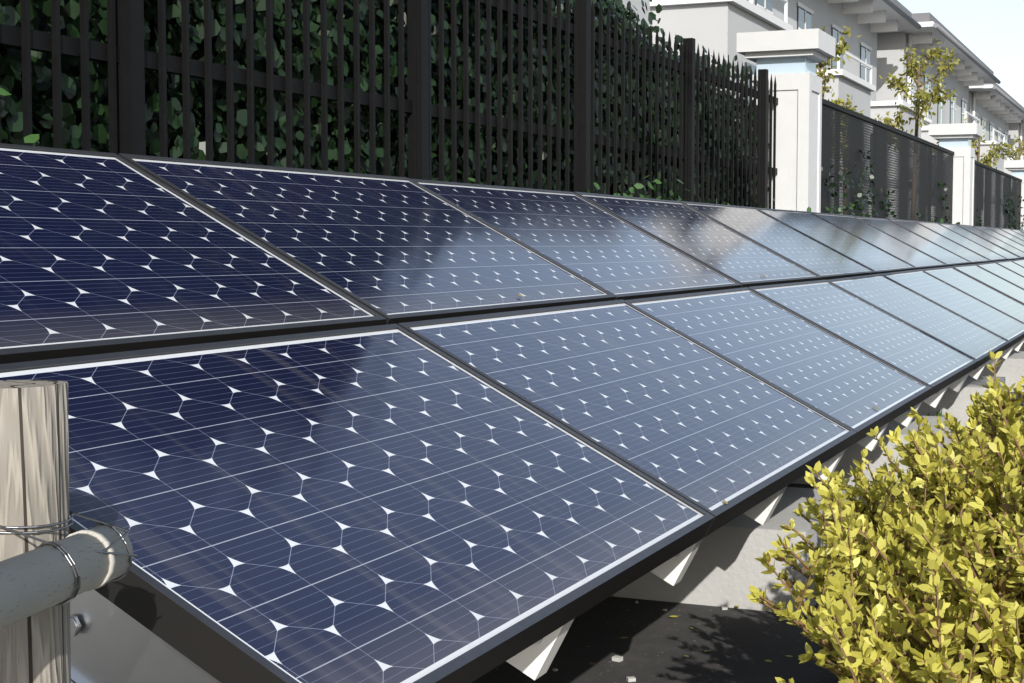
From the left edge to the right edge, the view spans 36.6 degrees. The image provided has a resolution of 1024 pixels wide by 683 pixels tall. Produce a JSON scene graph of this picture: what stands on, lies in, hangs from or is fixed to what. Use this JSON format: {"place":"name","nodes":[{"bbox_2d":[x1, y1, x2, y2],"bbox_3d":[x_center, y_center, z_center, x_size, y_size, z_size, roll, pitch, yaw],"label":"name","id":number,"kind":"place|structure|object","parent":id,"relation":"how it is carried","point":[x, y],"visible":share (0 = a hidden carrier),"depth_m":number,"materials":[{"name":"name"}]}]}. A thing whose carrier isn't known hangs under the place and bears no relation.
{"place":"outdoors","nodes":[
{"label":"outdoors","id":0,"kind":"place"},
{"bbox_2d":[472,392,1023,682],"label":"ground","id":1,"kind":"structure","parent":0,"point":[658,644],"depth_m":3.40,"materials":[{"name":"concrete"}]},
{"bbox_2d":[0,380,136,682],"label":"wooden fence","id":2,"kind":"object","parent":1,"relation":"on","point":[51,567],"visible":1,"depth_m":1.39,"materials":[{"name":"brown wood"}]},
{"bbox_2d":[70,339,1023,682],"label":"array supports","id":3,"kind":"object","parent":1,"relation":"on","point":[110,641],"visible":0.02,"depth_m":1.70,"materials":[{"name":"white paint"}]},
{"bbox_2d":[0,143,1023,682],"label":"solar panels","id":4,"kind":"object","parent":3,"relation":"on","point":[338,427],"visible":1,"depth_m":2.76,"materials":[{"name":"blue glass"}]},
{"bbox_2d":[553,343,1023,681],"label":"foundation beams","id":5,"kind":"structure","parent":1,"relation":"on","point":[725,569],"depth_m":3.81,"materials":[{"name":"concrete"}]},
{"bbox_2d":[610,410,975,664],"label":"weeds","id":6,"kind":"object","parent":1,"relation":"on","point":[939,414],"visible":0.01,"depth_m":3.22,"materials":[{"name":"green plant"}]},
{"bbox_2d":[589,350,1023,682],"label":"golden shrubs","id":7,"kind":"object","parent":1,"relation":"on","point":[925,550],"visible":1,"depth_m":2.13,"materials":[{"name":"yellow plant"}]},
{"bbox_2d":[813,24,1023,221],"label":"trees","id":8,"kind":"object","parent":1,"relation":"on","point":[925,97],"visible":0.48,"depth_m":25.53,"materials":[{"name":"green plant"}]},
{"bbox_2d":[563,0,1023,226],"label":"houses","id":9,"kind":"structure","parent":0,"point":[888,30],"depth_m":34.07,"materials":[{"name":"white paint"}]},
{"bbox_2d":[897,0,1023,106],"label":"sky","id":10,"kind":"structure","parent":0,"point":[993,30],"materials":[{"name":"white"}]},
{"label":"kerb wall","id":11,"kind":"object","parent":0,"visible":0},
{"bbox_2d":[0,0,777,208],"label":"picket fence","id":12,"kind":"object","parent":11,"relation":"on","point":[125,56],"visible":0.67,"depth_m":6.22,"materials":[{"name":"black metal"}]},
{"bbox_2d":[0,88,1022,229],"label":"plants","id":13,"kind":"object","parent":11,"relation":"on","point":[32,138],"depth_m":7.92,"materials":[{"name":"green plant"}]},
{"bbox_2d":[0,0,1023,229],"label":"hedge","id":14,"kind":"object","parent":11,"relation":"on","point":[11,106],"visible":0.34,"depth_m":5.75,"materials":[{"name":"green plant"}]},
{"bbox_2d":[737,28,1023,229],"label":"pillars","id":15,"kind":"structure","parent":11,"relation":"on","point":[789,59],"depth_m":11.30,"materials":[{"name":"paint"}]},
{"bbox_2d":[821,98,1021,229],"bbox_3d":[11.399,-2.741,33.289,0.065,1.110,47.080,2,4,23],"label":"fence","id":16,"kind":"object","parent":11,"relation":"on","point":[879,137],"visible":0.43,"depth_m":16.00,"materials":[{"name":"black metal"}]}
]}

